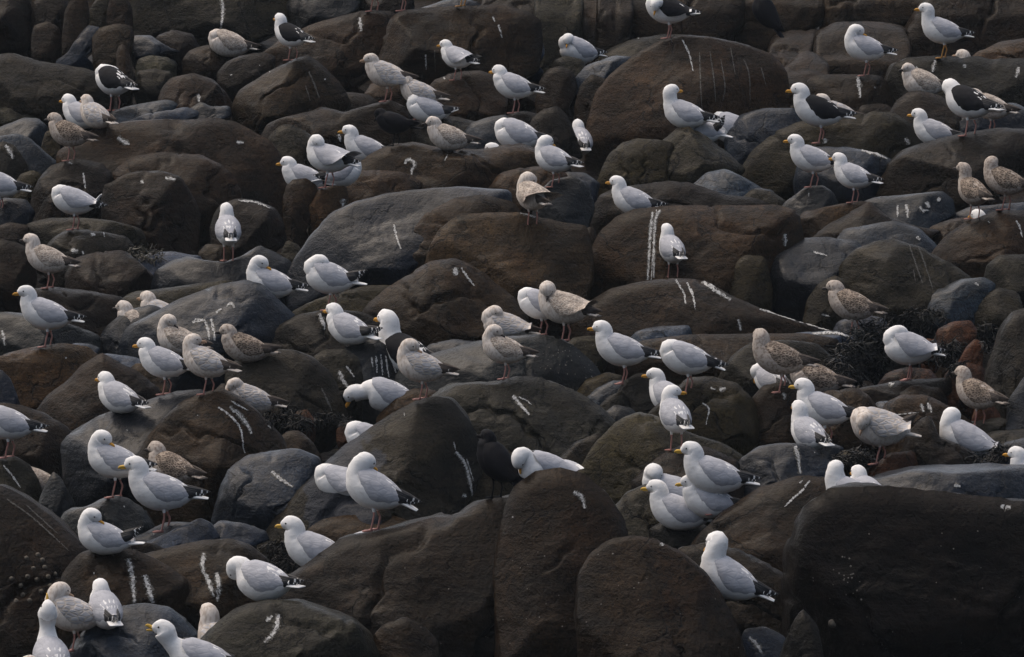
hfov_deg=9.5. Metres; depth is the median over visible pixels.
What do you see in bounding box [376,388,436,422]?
stone
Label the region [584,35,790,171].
boulder
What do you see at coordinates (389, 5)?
stone
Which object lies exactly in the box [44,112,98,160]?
young brown gull
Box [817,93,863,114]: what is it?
young grey gull
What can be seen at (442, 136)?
young brown gull
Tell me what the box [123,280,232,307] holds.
boulder
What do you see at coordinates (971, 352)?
stone
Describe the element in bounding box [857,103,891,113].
stone
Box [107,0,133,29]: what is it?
stone
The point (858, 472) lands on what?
grey gull
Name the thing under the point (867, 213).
boulder
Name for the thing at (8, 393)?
stone
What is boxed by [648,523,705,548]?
stone
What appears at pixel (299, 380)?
boulder
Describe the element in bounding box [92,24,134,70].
stone
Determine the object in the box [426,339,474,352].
stone
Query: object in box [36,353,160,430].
boulder
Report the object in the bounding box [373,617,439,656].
stone
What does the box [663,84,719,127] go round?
grey gull
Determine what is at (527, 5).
cliff block
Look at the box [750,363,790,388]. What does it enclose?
grey gull
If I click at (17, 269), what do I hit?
boulder
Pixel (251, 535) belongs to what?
slab
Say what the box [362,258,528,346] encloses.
boulder
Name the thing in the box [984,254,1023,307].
boulder
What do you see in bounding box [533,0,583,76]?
cliff block
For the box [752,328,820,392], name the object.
young brown gull
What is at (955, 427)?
grey gull
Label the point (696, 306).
boulder
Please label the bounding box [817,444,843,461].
slab
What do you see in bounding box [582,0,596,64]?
cliff block
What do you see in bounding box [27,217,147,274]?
boulder
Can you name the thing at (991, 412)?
stone
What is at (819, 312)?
stone
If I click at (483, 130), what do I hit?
stone
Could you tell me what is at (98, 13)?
slab
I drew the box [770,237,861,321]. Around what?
boulder
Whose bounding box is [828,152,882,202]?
grey gull
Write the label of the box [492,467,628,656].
boulder
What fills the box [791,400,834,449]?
grey gull
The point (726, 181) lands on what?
slab
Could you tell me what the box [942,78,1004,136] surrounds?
black backed gull
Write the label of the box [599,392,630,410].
stone
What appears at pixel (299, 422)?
seaweed
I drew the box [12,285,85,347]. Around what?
grey gull
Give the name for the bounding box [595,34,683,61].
boulder
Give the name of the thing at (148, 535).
slab
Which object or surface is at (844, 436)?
boulder
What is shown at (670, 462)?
boulder
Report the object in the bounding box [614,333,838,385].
boulder
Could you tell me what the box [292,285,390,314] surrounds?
boulder
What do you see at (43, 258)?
young brown gull
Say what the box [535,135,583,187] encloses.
grey gull
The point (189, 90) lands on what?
boulder
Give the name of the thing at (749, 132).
boulder
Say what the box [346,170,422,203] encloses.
stone
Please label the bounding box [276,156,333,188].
grey gull
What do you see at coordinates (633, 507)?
boulder
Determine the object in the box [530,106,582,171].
stone
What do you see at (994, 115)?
young brown gull
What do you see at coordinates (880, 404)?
slab
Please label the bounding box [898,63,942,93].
young brown gull
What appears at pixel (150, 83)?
stone
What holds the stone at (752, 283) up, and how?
on the ground
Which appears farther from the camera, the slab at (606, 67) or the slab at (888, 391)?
the slab at (606, 67)
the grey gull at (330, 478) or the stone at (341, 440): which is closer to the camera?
the grey gull at (330, 478)
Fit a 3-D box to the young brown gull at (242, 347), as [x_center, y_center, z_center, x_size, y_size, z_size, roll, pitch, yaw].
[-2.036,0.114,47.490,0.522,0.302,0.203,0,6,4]
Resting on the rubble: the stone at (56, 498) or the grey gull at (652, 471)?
the stone at (56, 498)
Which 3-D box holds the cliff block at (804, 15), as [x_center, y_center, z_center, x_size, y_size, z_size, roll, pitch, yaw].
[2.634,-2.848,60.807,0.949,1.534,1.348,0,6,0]
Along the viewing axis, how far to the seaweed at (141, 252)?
52.34 m
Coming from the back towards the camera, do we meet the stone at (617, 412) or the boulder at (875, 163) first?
the boulder at (875, 163)
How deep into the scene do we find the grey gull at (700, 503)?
43.16 m
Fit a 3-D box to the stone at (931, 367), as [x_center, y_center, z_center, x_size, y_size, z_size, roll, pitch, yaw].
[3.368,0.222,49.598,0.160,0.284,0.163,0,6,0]
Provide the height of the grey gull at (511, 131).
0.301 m
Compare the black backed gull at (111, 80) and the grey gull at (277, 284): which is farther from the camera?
the black backed gull at (111, 80)
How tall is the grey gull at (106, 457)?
0.487 m
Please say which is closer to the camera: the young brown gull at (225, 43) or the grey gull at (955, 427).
the grey gull at (955, 427)
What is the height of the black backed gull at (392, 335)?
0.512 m
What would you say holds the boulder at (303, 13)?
on the ground
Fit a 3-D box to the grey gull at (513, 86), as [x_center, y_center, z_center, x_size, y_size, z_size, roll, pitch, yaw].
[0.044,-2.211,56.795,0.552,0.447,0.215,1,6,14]
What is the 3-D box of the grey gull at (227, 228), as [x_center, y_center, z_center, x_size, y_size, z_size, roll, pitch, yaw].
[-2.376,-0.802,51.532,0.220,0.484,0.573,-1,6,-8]
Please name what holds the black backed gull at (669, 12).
on the boulder at (713, 75)
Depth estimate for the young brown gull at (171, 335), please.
49.42 m
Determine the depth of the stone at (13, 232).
52.96 m
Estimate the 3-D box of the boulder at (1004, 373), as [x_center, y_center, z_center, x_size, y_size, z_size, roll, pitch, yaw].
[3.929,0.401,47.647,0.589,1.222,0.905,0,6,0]
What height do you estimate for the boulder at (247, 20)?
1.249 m
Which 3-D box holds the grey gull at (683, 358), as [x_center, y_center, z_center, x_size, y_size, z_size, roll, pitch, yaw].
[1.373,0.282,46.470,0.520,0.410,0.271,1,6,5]
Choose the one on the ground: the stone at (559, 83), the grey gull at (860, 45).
the stone at (559, 83)
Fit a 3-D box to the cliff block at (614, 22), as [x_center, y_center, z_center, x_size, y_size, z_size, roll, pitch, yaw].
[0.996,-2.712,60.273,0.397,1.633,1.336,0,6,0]
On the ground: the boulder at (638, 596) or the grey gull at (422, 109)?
the boulder at (638, 596)
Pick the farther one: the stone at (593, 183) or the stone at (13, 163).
the stone at (13, 163)
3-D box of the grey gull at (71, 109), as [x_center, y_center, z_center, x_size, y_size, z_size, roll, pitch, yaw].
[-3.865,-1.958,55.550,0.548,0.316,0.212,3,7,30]
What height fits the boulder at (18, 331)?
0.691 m
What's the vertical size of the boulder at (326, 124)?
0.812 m
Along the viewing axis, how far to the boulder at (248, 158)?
55.18 m
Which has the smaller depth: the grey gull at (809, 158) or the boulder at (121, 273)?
the boulder at (121, 273)
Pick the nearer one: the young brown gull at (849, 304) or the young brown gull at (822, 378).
the young brown gull at (822, 378)
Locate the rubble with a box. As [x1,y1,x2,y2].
[26,53,985,463]
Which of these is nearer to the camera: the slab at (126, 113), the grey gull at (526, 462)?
the grey gull at (526, 462)
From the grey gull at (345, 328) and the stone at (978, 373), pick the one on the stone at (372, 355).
the grey gull at (345, 328)
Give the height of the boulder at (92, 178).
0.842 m
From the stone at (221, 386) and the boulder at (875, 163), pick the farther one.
the boulder at (875, 163)
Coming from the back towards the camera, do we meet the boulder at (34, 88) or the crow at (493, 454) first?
the boulder at (34, 88)
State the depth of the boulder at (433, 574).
40.48 m
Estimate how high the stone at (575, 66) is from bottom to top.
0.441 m
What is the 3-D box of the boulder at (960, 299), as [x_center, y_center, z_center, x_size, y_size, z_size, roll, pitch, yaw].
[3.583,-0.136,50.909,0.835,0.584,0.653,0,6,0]
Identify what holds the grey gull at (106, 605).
on the boulder at (132, 636)
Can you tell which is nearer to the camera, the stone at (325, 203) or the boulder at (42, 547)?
the boulder at (42, 547)
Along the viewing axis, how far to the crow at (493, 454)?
40.67 m
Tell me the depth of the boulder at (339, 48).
58.89 m
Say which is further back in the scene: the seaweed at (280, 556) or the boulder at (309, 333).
the boulder at (309, 333)
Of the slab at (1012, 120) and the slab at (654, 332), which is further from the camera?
the slab at (1012, 120)
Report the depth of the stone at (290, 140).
55.78 m
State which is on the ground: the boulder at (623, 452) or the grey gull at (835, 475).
the boulder at (623, 452)
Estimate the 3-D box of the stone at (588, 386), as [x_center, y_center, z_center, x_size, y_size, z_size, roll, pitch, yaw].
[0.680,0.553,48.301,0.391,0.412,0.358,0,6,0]
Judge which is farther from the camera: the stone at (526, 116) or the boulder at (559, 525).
the stone at (526, 116)
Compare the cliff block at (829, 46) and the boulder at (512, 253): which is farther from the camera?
the cliff block at (829, 46)
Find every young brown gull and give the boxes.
[19,233,80,288]
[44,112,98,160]
[112,300,138,321]
[144,441,207,482]
[157,314,213,355]
[208,29,260,56]
[215,324,281,362]
[422,116,481,150]
[482,324,538,379]
[516,171,562,224]
[538,280,602,340]
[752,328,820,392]
[790,363,856,392]
[822,280,888,335]
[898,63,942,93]
[951,365,1010,425]
[953,162,994,219]
[974,88,1021,128]
[983,156,1023,210]
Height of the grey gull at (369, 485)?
0.529 m
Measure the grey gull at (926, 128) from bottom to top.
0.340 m
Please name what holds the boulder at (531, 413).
on the ground
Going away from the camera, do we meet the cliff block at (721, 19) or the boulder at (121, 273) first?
the boulder at (121, 273)
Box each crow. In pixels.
[374,108,422,145]
[476,429,523,498]
[752,0,784,37]
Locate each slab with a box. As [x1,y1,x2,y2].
[35,287,124,335]
[56,25,98,70]
[89,0,108,27]
[106,353,140,367]
[109,100,177,122]
[128,107,198,120]
[130,35,179,69]
[135,522,188,541]
[147,518,219,547]
[214,520,269,545]
[422,0,480,7]
[575,55,630,93]
[630,325,691,341]
[694,169,760,195]
[797,331,853,343]
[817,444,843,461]
[858,377,951,403]
[875,401,887,449]
[951,202,1023,218]
[959,103,1023,132]
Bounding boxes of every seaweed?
[128,242,165,265]
[257,536,300,573]
[261,401,315,434]
[312,409,356,429]
[817,314,896,390]
[830,445,878,475]
[870,305,998,380]
[964,439,1019,463]
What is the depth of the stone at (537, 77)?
59.10 m
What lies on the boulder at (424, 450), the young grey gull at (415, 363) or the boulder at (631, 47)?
the young grey gull at (415, 363)
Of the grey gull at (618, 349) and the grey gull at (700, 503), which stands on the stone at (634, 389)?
the grey gull at (618, 349)
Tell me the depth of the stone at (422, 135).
56.50 m
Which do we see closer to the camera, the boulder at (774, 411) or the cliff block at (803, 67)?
the boulder at (774, 411)
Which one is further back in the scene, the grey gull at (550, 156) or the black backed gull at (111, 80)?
the black backed gull at (111, 80)
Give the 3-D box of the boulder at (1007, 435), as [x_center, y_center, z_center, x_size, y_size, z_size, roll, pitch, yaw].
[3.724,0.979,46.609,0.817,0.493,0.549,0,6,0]
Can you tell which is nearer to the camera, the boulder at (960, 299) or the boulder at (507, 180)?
the boulder at (960, 299)
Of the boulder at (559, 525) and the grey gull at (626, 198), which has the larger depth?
the grey gull at (626, 198)
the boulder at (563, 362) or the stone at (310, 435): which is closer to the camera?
the stone at (310, 435)
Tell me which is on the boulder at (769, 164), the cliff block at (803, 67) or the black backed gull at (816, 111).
the black backed gull at (816, 111)
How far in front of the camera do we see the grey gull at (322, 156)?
53.72 m
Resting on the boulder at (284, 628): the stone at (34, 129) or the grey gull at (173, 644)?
the grey gull at (173, 644)
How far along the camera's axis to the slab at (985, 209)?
53.94 m
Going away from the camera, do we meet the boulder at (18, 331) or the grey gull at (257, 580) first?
the grey gull at (257, 580)
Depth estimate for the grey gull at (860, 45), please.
57.51 m
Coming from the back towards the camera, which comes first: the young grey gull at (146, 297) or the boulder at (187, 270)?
the boulder at (187, 270)
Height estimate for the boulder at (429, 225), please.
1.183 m
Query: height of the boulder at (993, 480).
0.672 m
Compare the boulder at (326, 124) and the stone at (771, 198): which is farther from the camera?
the boulder at (326, 124)
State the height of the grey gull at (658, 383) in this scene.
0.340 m
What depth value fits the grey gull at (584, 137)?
56.55 m
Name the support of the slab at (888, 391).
on the ground
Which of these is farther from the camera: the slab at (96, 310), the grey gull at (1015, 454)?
the slab at (96, 310)
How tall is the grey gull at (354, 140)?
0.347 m
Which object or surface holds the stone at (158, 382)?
on the ground
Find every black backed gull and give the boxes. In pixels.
[95,64,138,110]
[273,13,314,60]
[373,309,433,370]
[645,0,701,38]
[786,83,856,143]
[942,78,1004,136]
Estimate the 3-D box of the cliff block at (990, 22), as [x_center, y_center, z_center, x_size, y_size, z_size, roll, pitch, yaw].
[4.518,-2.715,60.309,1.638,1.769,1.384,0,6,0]
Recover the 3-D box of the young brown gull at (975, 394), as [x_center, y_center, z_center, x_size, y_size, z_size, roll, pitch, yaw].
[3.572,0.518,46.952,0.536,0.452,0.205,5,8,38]
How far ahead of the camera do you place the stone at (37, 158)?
55.69 m
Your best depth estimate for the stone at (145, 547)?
43.06 m
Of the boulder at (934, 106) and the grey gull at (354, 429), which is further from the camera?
the boulder at (934, 106)
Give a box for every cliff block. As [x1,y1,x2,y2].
[481,0,533,13]
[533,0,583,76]
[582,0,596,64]
[595,0,633,60]
[632,0,744,40]
[731,0,824,51]
[767,29,816,66]
[784,51,829,104]
[811,21,911,78]
[819,0,920,28]
[904,0,1023,56]
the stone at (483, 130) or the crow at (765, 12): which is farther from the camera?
the crow at (765, 12)
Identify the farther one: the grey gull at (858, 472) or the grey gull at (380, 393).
the grey gull at (380, 393)
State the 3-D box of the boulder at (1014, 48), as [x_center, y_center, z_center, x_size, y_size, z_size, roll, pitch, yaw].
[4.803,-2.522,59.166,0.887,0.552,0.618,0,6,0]
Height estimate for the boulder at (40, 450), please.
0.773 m
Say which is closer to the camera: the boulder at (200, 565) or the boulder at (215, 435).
the boulder at (200, 565)
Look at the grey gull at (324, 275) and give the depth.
49.69 m
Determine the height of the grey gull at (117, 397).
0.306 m
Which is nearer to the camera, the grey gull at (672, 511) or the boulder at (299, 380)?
the grey gull at (672, 511)
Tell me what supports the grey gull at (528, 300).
on the boulder at (563, 362)
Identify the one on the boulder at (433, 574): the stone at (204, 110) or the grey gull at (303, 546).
the grey gull at (303, 546)
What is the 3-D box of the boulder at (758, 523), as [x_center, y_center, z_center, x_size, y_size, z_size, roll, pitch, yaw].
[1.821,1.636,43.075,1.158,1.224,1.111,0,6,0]
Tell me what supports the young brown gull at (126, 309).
on the stone at (112, 333)
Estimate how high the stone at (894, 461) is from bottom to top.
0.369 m
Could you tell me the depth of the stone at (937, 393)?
48.06 m
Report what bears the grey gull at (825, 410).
on the slab at (827, 451)
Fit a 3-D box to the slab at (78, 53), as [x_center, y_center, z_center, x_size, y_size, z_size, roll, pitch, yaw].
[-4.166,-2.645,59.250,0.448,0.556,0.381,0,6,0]
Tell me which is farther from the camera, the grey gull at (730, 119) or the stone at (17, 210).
the grey gull at (730, 119)
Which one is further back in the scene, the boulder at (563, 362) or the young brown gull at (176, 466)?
the boulder at (563, 362)
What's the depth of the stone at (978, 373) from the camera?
48.19 m
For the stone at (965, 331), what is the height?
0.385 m
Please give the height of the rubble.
3.792 m
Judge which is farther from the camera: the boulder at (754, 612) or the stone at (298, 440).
the stone at (298, 440)
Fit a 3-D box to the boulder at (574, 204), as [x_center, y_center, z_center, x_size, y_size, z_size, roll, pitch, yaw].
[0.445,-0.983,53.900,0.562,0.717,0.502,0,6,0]
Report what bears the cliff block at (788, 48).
on the ground
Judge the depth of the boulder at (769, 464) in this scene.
45.28 m
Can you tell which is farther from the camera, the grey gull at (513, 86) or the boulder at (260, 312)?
the grey gull at (513, 86)
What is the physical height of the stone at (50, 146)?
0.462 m
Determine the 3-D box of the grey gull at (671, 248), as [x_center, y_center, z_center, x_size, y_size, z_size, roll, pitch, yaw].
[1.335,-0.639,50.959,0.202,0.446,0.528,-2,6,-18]
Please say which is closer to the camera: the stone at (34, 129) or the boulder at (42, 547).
the boulder at (42, 547)
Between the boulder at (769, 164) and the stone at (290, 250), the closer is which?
the stone at (290, 250)
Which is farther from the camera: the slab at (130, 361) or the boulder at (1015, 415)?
the slab at (130, 361)
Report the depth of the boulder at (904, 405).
46.93 m
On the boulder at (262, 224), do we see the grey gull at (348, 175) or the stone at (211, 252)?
the stone at (211, 252)
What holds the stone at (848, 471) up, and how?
on the ground
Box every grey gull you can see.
[0,172,32,207]
[0,405,48,458]
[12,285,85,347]
[32,593,69,656]
[45,582,96,651]
[51,185,107,229]
[59,94,90,128]
[77,508,144,554]
[79,94,118,128]
[88,429,157,498]
[89,578,122,629]
[95,371,150,413]
[118,456,209,532]
[132,337,189,394]
[136,290,167,307]
[145,619,234,656]
[182,333,241,394]
[198,603,219,638]
[215,202,240,260]
[225,377,288,413]
[226,556,305,600]
[246,255,309,297]
[275,516,334,565]
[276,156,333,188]
[304,254,366,310]
[306,134,361,187]
[311,158,361,185]
[314,463,349,495]
[323,303,382,344]
[338,125,385,160]
[343,377,407,411]
[344,421,372,441]
[346,452,421,531]
[360,53,418,101]
[365,0,378,11]
[396,0,405,10]
[397,338,459,399]
[399,76,450,119]
[406,94,459,121]
[437,39,481,80]
[481,305,541,335]
[485,142,498,147]
[489,65,545,113]
[494,118,553,146]
[511,447,583,477]
[517,287,547,334]
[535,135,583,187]
[558,33,607,63]
[572,119,592,154]
[587,320,660,384]
[605,175,667,212]
[641,368,674,405]
[641,479,712,530]
[642,463,682,495]
[659,223,687,277]
[659,339,727,392]
[659,384,694,450]
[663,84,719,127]
[674,441,761,515]
[675,475,739,518]
[692,115,732,141]
[700,531,777,601]
[712,112,738,141]
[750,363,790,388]
[783,134,834,187]
[788,378,855,442]
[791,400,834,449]
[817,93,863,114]
[825,460,859,489]
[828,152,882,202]
[844,24,897,75]
[850,407,921,464]
[850,465,880,484]
[883,325,946,380]
[907,108,962,141]
[914,3,975,58]
[939,407,1000,456]
[952,49,969,57]
[968,209,985,218]
[1002,446,1023,463]
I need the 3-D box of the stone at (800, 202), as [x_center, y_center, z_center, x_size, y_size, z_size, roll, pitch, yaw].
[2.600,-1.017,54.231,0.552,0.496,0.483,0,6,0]
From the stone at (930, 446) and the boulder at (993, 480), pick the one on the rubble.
the stone at (930, 446)
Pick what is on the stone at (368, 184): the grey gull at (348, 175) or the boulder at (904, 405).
the grey gull at (348, 175)
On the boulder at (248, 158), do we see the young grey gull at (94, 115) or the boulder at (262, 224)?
the young grey gull at (94, 115)
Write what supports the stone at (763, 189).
on the stone at (771, 198)
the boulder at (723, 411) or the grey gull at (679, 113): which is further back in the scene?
the grey gull at (679, 113)
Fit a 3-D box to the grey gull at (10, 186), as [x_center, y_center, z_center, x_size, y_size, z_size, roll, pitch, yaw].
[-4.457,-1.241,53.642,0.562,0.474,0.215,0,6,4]
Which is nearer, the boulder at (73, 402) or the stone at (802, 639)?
the stone at (802, 639)
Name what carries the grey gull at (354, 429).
on the boulder at (424, 450)
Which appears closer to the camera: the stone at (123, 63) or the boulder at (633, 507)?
the boulder at (633, 507)
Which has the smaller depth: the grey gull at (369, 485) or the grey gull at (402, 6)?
the grey gull at (369, 485)
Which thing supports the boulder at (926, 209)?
on the ground
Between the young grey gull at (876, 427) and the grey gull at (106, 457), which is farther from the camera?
the young grey gull at (876, 427)
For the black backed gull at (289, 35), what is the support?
on the boulder at (302, 84)
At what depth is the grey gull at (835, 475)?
41.47 m
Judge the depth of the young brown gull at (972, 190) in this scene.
52.32 m
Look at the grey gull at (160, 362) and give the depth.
45.43 m
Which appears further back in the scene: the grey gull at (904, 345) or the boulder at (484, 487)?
the grey gull at (904, 345)
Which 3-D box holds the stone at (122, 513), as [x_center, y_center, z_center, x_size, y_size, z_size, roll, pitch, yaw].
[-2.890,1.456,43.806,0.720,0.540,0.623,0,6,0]
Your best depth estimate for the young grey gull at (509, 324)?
48.84 m
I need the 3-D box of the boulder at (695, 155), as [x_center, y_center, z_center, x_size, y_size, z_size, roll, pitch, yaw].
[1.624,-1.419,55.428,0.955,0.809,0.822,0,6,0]
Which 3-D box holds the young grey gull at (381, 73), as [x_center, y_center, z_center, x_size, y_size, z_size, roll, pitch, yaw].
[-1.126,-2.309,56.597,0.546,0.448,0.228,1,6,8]
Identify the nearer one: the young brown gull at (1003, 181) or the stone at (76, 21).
the young brown gull at (1003, 181)
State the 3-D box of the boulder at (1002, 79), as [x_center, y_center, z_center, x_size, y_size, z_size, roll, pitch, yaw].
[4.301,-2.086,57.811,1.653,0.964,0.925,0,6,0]
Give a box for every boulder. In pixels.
[0,53,114,130]
[0,239,36,312]
[0,312,102,355]
[0,343,97,409]
[0,403,71,479]
[0,484,87,656]
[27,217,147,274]
[30,159,112,221]
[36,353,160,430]
[43,228,137,287]
[56,118,286,218]
[58,549,188,649]
[60,389,205,506]
[64,250,152,297]
[69,603,197,656]
[101,171,200,254]
[112,152,241,246]
[120,280,294,391]
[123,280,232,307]
[130,0,288,56]
[138,389,287,525]
[144,538,268,630]
[151,246,291,305]
[157,73,231,119]
[200,599,380,656]
[209,198,286,257]
[211,448,320,547]
[225,349,348,452]
[231,55,349,134]
[256,396,482,573]
[261,100,411,185]
[264,10,395,93]
[271,310,379,355]
[275,495,508,656]
[285,186,511,311]
[286,0,361,28]
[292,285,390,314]
[307,515,406,541]
[361,142,567,188]
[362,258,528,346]
[378,5,542,115]
[395,334,600,390]
[410,195,521,273]
[425,212,593,341]
[430,70,507,120]
[430,376,615,456]
[467,438,513,504]
[488,166,567,214]
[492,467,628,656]
[532,175,594,227]
[567,278,831,373]
[574,535,746,656]
[578,412,742,525]
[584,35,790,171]
[589,205,803,300]
[590,181,769,234]
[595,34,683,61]
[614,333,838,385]
[615,484,706,545]
[631,445,744,498]
[648,376,760,455]
[663,126,744,183]
[678,543,782,636]
[691,475,825,572]
[718,340,834,396]
[724,108,799,164]
[738,443,829,496]
[742,111,923,200]
[752,382,796,446]
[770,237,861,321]
[780,482,1023,656]
[793,147,891,203]
[800,201,866,237]
[806,74,892,110]
[813,202,940,238]
[822,388,877,459]
[837,221,936,252]
[838,239,970,326]
[865,191,955,227]
[870,463,1023,498]
[875,127,1023,219]
[881,394,971,454]
[884,56,1023,106]
[890,90,961,130]
[905,277,995,338]
[932,210,1023,277]
[973,38,1023,58]
[979,429,1023,458]
[980,438,1023,463]
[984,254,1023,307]
[984,308,1023,418]
[1005,377,1023,429]
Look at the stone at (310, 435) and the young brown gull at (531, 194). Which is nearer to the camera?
the stone at (310, 435)
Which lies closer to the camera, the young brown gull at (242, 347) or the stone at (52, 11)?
the young brown gull at (242, 347)
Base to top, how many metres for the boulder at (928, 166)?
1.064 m
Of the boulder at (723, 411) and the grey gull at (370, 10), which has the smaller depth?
the boulder at (723, 411)
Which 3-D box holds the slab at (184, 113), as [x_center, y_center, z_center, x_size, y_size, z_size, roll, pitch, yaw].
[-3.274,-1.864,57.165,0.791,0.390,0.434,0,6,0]
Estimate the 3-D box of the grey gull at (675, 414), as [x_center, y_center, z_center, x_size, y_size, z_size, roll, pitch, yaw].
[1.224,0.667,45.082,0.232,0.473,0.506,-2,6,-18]
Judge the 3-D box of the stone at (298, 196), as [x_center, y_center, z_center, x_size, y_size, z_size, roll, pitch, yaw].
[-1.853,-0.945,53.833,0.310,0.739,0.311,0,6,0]
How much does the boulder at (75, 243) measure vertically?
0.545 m
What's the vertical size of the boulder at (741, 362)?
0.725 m
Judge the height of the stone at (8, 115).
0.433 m
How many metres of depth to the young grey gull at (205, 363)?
45.04 m
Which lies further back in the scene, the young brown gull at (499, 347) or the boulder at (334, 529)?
the young brown gull at (499, 347)
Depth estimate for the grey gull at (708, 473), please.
43.11 m
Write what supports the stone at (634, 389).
on the ground
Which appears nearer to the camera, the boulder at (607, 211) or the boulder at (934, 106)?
the boulder at (607, 211)
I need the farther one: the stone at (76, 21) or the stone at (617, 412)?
the stone at (76, 21)
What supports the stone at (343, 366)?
on the ground
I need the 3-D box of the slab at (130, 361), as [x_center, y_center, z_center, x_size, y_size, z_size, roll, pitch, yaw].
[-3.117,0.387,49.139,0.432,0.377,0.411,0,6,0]
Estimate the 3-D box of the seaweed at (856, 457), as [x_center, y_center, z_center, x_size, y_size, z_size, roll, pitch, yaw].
[2.596,0.931,46.509,0.416,0.367,1.583,0,6,2]
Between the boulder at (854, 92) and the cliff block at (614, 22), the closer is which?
the boulder at (854, 92)
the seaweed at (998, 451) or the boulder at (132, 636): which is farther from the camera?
the seaweed at (998, 451)
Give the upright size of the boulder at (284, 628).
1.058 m
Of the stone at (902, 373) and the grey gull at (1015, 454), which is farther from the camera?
the stone at (902, 373)
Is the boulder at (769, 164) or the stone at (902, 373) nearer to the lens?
the stone at (902, 373)
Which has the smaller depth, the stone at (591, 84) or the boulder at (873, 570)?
the boulder at (873, 570)
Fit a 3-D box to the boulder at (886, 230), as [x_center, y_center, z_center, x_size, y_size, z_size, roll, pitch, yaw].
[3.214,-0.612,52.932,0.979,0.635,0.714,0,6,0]
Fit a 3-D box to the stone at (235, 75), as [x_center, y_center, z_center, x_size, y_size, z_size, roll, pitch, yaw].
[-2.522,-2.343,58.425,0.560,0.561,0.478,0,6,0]
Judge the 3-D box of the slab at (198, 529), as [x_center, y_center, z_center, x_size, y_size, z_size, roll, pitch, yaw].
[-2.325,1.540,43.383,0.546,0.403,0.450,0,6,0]
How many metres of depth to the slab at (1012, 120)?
56.66 m
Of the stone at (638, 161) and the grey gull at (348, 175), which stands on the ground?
the stone at (638, 161)
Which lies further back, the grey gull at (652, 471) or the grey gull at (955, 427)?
the grey gull at (955, 427)
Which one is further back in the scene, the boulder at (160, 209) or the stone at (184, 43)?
the stone at (184, 43)
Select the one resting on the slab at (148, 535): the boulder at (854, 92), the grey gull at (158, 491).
the grey gull at (158, 491)
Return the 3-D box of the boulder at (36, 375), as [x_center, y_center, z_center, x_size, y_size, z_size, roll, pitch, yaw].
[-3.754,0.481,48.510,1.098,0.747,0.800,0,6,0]
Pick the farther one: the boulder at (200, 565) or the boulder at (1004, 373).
the boulder at (1004, 373)
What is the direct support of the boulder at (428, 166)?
on the ground
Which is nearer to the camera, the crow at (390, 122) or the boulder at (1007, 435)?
the boulder at (1007, 435)
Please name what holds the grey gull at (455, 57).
on the boulder at (476, 95)
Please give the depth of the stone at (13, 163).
55.26 m
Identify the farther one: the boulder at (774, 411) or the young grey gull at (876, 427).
the boulder at (774, 411)
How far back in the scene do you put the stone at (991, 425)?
46.97 m
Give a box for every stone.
[0,0,31,55]
[0,107,47,126]
[0,118,47,146]
[0,134,55,199]
[0,141,29,197]
[0,198,34,224]
[0,222,29,246]
[0,370,19,404]
[0,456,41,501]
[10,170,41,202]
[28,0,67,57]
[31,22,61,62]
[39,472,75,517]
[41,130,60,159]
[61,495,155,536]
[62,0,89,55]
[73,343,99,353]
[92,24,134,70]
[100,305,160,354]
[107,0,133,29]
[116,44,133,107]
[127,542,164,552]
[131,363,171,392]
[134,69,172,103]
[135,55,176,76]
[138,251,201,275]
[156,30,199,75]
[182,45,235,81]
[191,102,231,119]
[198,244,231,261]
[216,384,224,388]
[217,52,275,102]
[268,124,320,188]
[279,240,300,261]
[282,178,317,247]
[282,431,321,463]
[289,409,315,442]
[308,185,348,235]
[313,349,363,421]
[336,422,348,448]
[344,339,397,424]
[346,92,377,110]
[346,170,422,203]
[358,0,414,13]
[364,83,410,114]
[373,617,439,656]
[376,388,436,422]
[411,116,474,149]
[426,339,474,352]
[462,115,508,148]
[508,111,536,124]
[527,45,544,81]
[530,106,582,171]
[535,66,577,123]
[551,56,585,100]
[559,432,600,471]
[565,172,599,203]
[568,336,607,373]
[574,74,605,127]
[577,372,622,396]
[587,380,621,404]
[588,226,596,244]
[597,138,673,196]
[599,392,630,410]
[607,405,635,420]
[617,373,654,413]
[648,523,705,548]
[730,255,772,311]
[742,627,784,656]
[743,188,773,196]
[744,189,785,205]
[779,610,823,656]
[782,185,837,215]
[803,276,849,329]
[832,316,888,365]
[835,450,873,476]
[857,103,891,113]
[867,450,917,476]
[877,367,936,384]
[900,385,947,404]
[900,416,977,464]
[921,338,937,372]
[930,217,970,244]
[934,320,976,367]
[944,363,984,420]
[958,339,983,365]
[971,407,1000,420]
[971,418,1005,433]
[974,288,1022,341]
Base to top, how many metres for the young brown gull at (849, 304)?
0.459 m
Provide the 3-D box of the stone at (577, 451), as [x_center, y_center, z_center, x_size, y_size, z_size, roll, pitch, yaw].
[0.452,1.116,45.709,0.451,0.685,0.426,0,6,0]
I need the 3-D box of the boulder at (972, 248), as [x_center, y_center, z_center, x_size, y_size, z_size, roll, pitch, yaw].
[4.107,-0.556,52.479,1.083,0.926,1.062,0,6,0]
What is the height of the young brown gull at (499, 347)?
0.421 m
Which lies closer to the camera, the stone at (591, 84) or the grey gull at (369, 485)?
the grey gull at (369, 485)
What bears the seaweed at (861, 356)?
on the ground
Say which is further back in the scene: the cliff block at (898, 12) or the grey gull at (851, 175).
the cliff block at (898, 12)
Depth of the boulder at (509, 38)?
58.46 m
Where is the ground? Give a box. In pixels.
[25,0,1023,461]

